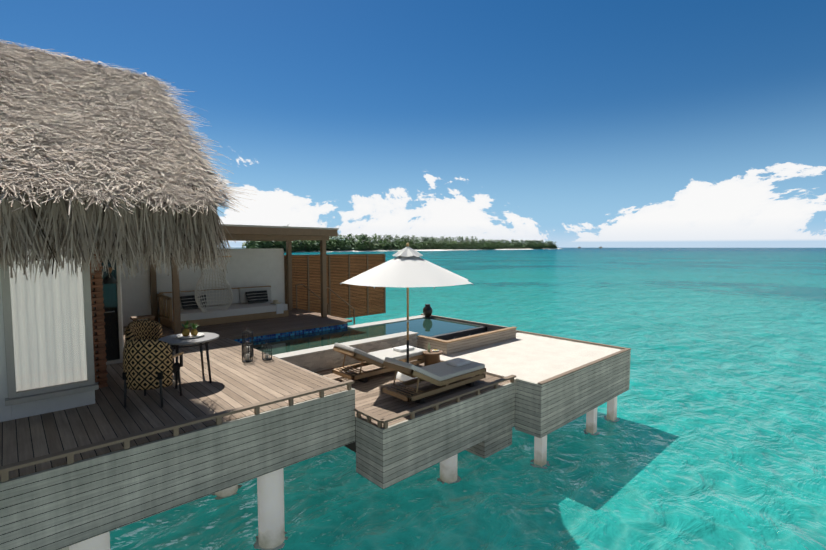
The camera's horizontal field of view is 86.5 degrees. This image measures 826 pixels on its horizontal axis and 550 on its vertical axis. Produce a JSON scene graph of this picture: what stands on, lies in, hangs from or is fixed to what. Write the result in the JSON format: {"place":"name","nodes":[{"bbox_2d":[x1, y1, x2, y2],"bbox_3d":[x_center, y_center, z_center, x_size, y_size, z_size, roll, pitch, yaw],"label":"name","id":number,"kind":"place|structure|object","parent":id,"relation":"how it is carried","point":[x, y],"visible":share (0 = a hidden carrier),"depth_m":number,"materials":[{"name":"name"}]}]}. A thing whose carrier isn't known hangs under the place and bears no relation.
{"place":"outdoors","nodes":[
{"label":"outdoors","id":0,"kind":"place"},
{"bbox_2d":[130,315,154,320],"bbox_3d":[-7.119,1.302,11.562,0.500,0.430,0.320,-3,5,-43],"label":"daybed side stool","id":1,"kind":"object","parent":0,"point":[148,317],"visible":0.58,"depth_m":11.52,"materials":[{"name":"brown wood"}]},
{"bbox_2d":[0,0,825,247],"label":"sky","id":2,"kind":"structure","parent":0,"point":[567,123],"materials":[{"name":"blue"}]},
{"bbox_2d":[284,248,559,252],"bbox_3d":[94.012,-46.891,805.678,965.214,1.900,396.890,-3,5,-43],"label":"beach","id":3,"kind":"structure","parent":0,"point":[415,250],"depth_m":517.21,"materials":[{"name":"white sand"}]},
{"bbox_2d":[247,237,546,249],"bbox_3d":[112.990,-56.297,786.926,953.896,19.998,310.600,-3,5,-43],"label":"trees","id":4,"kind":"object","parent":3,"relation":"on","point":[425,238],"visible":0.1,"depth_m":623.91,"materials":[{"name":"brown"}]},
{"bbox_2d":[242,225,556,251],"bbox_3d":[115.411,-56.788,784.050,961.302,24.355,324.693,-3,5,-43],"label":"island palms","id":5,"kind":"object","parent":3,"relation":"on","point":[352,243],"visible":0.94,"depth_m":546.19,"materials":[{"name":"green plant"}]},
{"bbox_2d":[109,248,825,549],"bbox_3d":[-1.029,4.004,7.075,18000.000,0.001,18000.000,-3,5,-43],"label":"sea water","id":6,"kind":"structure","parent":0,"point":[713,437],"depth_m":9.90,"materials":[{"name":"teal liquid"}]},
{"bbox_2d":[60,333,616,549],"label":"support pillars","id":7,"kind":"structure","parent":6,"relation":"in","point":[271,524],"depth_m":6.50,"materials":[{"name":"concrete"}]},
{"bbox_2d":[0,326,351,481],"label":"deck","id":8,"kind":"structure","parent":7,"relation":"on","point":[237,382],"depth_m":6.27,"materials":[{"name":"brown wood"}]},
{"bbox_2d":[89,241,107,387],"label":"stacked wood column","id":9,"kind":"structure","parent":8,"relation":"on","point":[99,337],"depth_m":6.98,"materials":[{"name":"brown wood"}]},
{"bbox_2d":[0,240,284,421],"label":"villa walls","id":10,"kind":"structure","parent":8,"relation":"on","point":[253,267],"depth_m":12.89,"materials":[{"name":"white paint"}]},
{"bbox_2d":[9,246,86,391],"bbox_3d":[-4.973,0.410,5.995,0.780,2.290,0.058,-3,5,-43],"label":"curtain window","id":11,"kind":"structure","parent":10,"relation":"attached to","point":[45,328],"depth_m":6.00,"materials":[{"name":"white fabric"}]},
{"bbox_2d":[0,249,98,405],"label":"window","id":12,"kind":"structure","parent":10,"relation":"in","point":[89,383],"depth_m":5.86,"materials":[{"name":"white glass"}]},
{"bbox_2d":[4,60,211,219],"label":"thatched roof","id":13,"kind":"structure","parent":10,"relation":"on","point":[65,201],"depth_m":5.54,"materials":[{"name":"beige wicker"}]},
{"bbox_2d":[0,175,235,283],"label":"thatch fringe","id":14,"kind":"object","parent":13,"relation":"attached to","point":[156,237],"visible":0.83,"depth_m":5.29,"materials":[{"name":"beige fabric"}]},
{"bbox_2d":[0,39,254,217],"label":"thatch roof leaves","id":15,"kind":"object","parent":13,"relation":"on","point":[41,115],"visible":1,"depth_m":6.24,"materials":[{"name":"beige wicker"}]},
{"bbox_2d":[104,268,117,283],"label":"pendant lamp","id":16,"kind":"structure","parent":10,"relation":"attached to","point":[111,280],"depth_m":8.23,"materials":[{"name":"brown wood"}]},
{"bbox_2d":[101,256,122,364],"bbox_3d":[-5.818,0.644,8.328,0.470,2.150,0.141,-3,5,-43],"label":"glass door","id":17,"kind":"structure","parent":10,"relation":"attached to","point":[113,322],"depth_m":8.45,"materials":[{"name":"black"}]},
{"bbox_2d":[125,320,175,373],"bbox_3d":[-4.580,1.281,7.606,0.622,0.971,0.695,1,4,20],"label":"armchair","id":18,"kind":"object","parent":8,"relation":"on","point":[143,329],"visible":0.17,"depth_m":7.72,"materials":[{"name":"multicoloured"}]},
{"bbox_2d":[122,339,182,407],"bbox_3d":[-3.780,1.360,6.348,0.695,0.971,0.622,0,4,-1],"label":"armchair","id":19,"kind":"object","parent":8,"relation":"on","point":[148,364],"visible":1,"depth_m":6.09,"materials":[{"name":"multicoloured"}]},
{"bbox_2d":[0,359,354,549],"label":"deck fascia","id":20,"kind":"structure","parent":8,"relation":"on","point":[70,502],"depth_m":5.11,"materials":[{"name":"grey wood"}]},
{"bbox_2d":[158,332,218,388],"bbox_3d":[-3.717,1.410,7.309,0.910,0.751,0.910,-3,5,-43],"label":"round table","id":21,"kind":"object","parent":8,"relation":"on","point":[206,338],"visible":0.73,"depth_m":7.19,"materials":[{"name":"grey stone"}]},
{"bbox_2d":[175,332,203,338],"bbox_3d":[-3.723,1.016,7.320,0.450,0.032,0.450,-3,5,-43],"label":"fruit plate","id":22,"kind":"object","parent":21,"relation":"on","point":[180,336],"visible":0.79,"depth_m":7.28,"materials":[{"name":"white ceramic"}]},
{"bbox_2d":[182,320,190,335],"bbox_3d":[-3.773,0.880,7.306,0.165,0.277,0.142,1,4,15],"label":"pineapple","id":23,"kind":"object","parent":22,"relation":"on","point":[185,331],"visible":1,"depth_m":7.27,"materials":[{"name":"green plant"}]},
{"bbox_2d":[191,323,197,335],"bbox_3d":[-3.637,0.886,7.327,0.162,0.263,0.150,-2,4,-31],"label":"pineapple","id":24,"kind":"object","parent":22,"relation":"on","point":[194,331],"visible":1,"depth_m":7.29,"materials":[{"name":"yellow plant"}]},
{"bbox_2d":[242,339,252,362],"bbox_3d":[-3.265,1.468,8.636,0.202,0.466,0.199,-3,5,-43],"label":"lantern","id":25,"kind":"object","parent":8,"relation":"on","point":[246,357],"visible":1,"depth_m":8.62,"materials":[{"name":"black metal"}]},
{"bbox_2d":[242,326,253,356],"bbox_3d":[-3.392,1.363,9.017,0.212,0.629,0.209,-3,5,-43],"label":"tall lantern","id":26,"kind":"object","parent":8,"relation":"on","point":[243,338],"visible":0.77,"depth_m":9.00,"materials":[{"name":"black metal"}]},
{"bbox_2d":[160,310,346,339],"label":"daybed platform","id":27,"kind":"structure","parent":8,"relation":"on","point":[295,320],"depth_m":12.45,"materials":[{"name":"wood"}]},
{"bbox_2d":[157,286,288,328],"bbox_3d":[-5.771,0.928,13.566,3.470,0.916,1.330,-3,5,-43],"label":"daybed","id":28,"kind":"object","parent":27,"relation":"on","point":[238,312],"visible":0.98,"depth_m":12.96,"materials":[{"name":"grey"}]},
{"bbox_2d":[162,287,271,308],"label":"cushions","id":29,"kind":"object","parent":28,"relation":"on","point":[239,295],"visible":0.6,"depth_m":14.05,"materials":[{"name":"white fabric"}]},
{"bbox_2d":[180,290,267,308],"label":"throw pillows","id":30,"kind":"object","parent":28,"relation":"on","point":[188,301],"visible":0.9,"depth_m":14.18,"materials":[{"name":"black fabric"}]},
{"bbox_2d":[270,300,283,313],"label":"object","id":31,"kind":"object","parent":28,"relation":"on","point":[279,307],"visible":1,"depth_m":14.09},
{"bbox_2d":[149,224,338,334],"bbox_3d":[-5.240,-0.029,13.418,5.050,2.846,3.040,-3,5,-43],"label":"pergola","id":32,"kind":"object","parent":27,"relation":"on","point":[288,234],"visible":0.6,"depth_m":12.79,"materials":[{"name":"brown wood"}]},
{"bbox_2d":[195,257,232,312],"bbox_3d":[-5.297,0.239,11.590,0.936,1.462,0.537,-3,5,-43],"label":"hanging chair","id":33,"kind":"object","parent":32,"relation":"hanging from","point":[198,284],"visible":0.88,"depth_m":11.71,"materials":[{"name":"white wicker"}]},
{"bbox_2d":[293,284,354,324],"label":"stair handrails","id":34,"kind":"object","parent":27,"relation":"attached to","point":[330,316],"visible":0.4,"depth_m":15.37,"materials":[{"name":"brown wood"}]},
{"bbox_2d":[284,254,385,317],"bbox_3d":[-2.919,0.466,17.366,4.660,2.570,0.090,-3,5,-43],"label":"louvre screen","id":35,"kind":"object","parent":27,"relation":"attached to","point":[363,300],"visible":0.69,"depth_m":17.31,"materials":[{"name":"brown wood"}]},
{"bbox_2d":[262,339,271,359],"bbox_3d":[-2.927,1.490,8.788,0.192,0.403,0.189,-3,5,-43],"label":"lantern","id":36,"kind":"object","parent":8,"relation":"on","point":[267,355],"visible":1,"depth_m":8.76,"materials":[{"name":"black metal"}]},
{"bbox_2d":[234,315,486,371],"bbox_3d":[-1.192,2.127,12.220,6.730,1.300,2.920,-3,5,-43],"label":"swimming pool","id":37,"kind":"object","parent":7,"relation":"on","point":[316,359],"visible":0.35,"depth_m":10.66,"materials":[{"name":"stone"}]},
{"bbox_2d":[242,318,480,354],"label":"pool water","id":38,"kind":"structure","parent":37,"relation":"in","point":[429,327],"depth_m":12.31,"materials":[{"name":"green liquid"}]},
{"bbox_2d":[423,304,433,318],"bbox_3d":[0.503,1.382,15.063,0.340,0.770,0.340,-3,5,-43],"label":"vase","id":39,"kind":"object","parent":37,"relation":"on","point":[427,310],"visible":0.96,"depth_m":14.95,"materials":[{"name":"ceramic"}]},
{"bbox_2d":[417,313,516,354],"bbox_3d":[0.592,2.051,13.191,2.990,1.130,3.920,-3,5,-43],"label":"ledge","id":40,"kind":"object","parent":37,"relation":"attached to","point":[497,334],"visible":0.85,"depth_m":11.53,"materials":[{"name":"wood"}]},
{"bbox_2d":[314,360,509,452],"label":"lounger deck","id":41,"kind":"structure","parent":7,"relation":"on","point":[371,396],"depth_m":8.10,"materials":[{"name":"wood"}]},
{"bbox_2d":[332,343,426,381],"bbox_3d":[-0.663,1.732,9.460,2.070,0.735,0.740,-3,5,-43],"label":"sun lounger","id":42,"kind":"object","parent":41,"relation":"on","point":[377,358],"visible":0.85,"depth_m":9.03,"materials":[{"name":"grey fabric"}]},
{"bbox_2d":[340,243,472,380],"bbox_3d":[-0.107,0.733,9.026,2.571,2.785,2.574,-3,5,-43],"label":"parasol","id":43,"kind":"object","parent":41,"relation":"on","point":[407,266],"visible":0.83,"depth_m":8.37,"materials":[{"name":"canvas"},{"name":"wood"},{"name":"concrete"}]},
{"bbox_2d":[423,349,441,365],"bbox_3d":[0.435,1.893,9.809,0.440,0.370,0.440,-3,5,-43],"label":"side table","id":44,"kind":"object","parent":41,"relation":"on","point":[432,357],"visible":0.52,"depth_m":9.66,"materials":[{"name":"brown wood"}]},
{"bbox_2d":[382,357,485,403],"bbox_3d":[0.446,1.807,8.268,2.070,0.735,0.740,-3,5,-43],"label":"sun lounger","id":45,"kind":"object","parent":41,"relation":"on","point":[458,371],"visible":1,"depth_m":7.96,"materials":[{"name":"grey"}]},
{"bbox_2d":[354,375,515,488],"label":"deck side cladding","id":46,"kind":"structure","parent":41,"relation":"attached to","point":[480,424],"depth_m":7.25,"materials":[{"name":"grey wood"}]},
{"bbox_2d":[440,332,630,437],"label":"deck platform","id":47,"kind":"structure","parent":7,"relation":"on","point":[530,361],"depth_m":9.89,"materials":[{"name":"grey"}]},
{"bbox_2d":[516,330,630,384],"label":"deck edge trim","id":48,"kind":"structure","parent":47,"relation":"attached to","point":[580,367],"depth_m":10.34,"materials":[{"name":"beige wood"}]},
{"bbox_2d":[211,416,618,549],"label":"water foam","id":49,"kind":"object","parent":6,"relation":"on","point":[256,545],"visible":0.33,"depth_m":7.92,"materials":[{"name":"teal liquid"}]}
]}

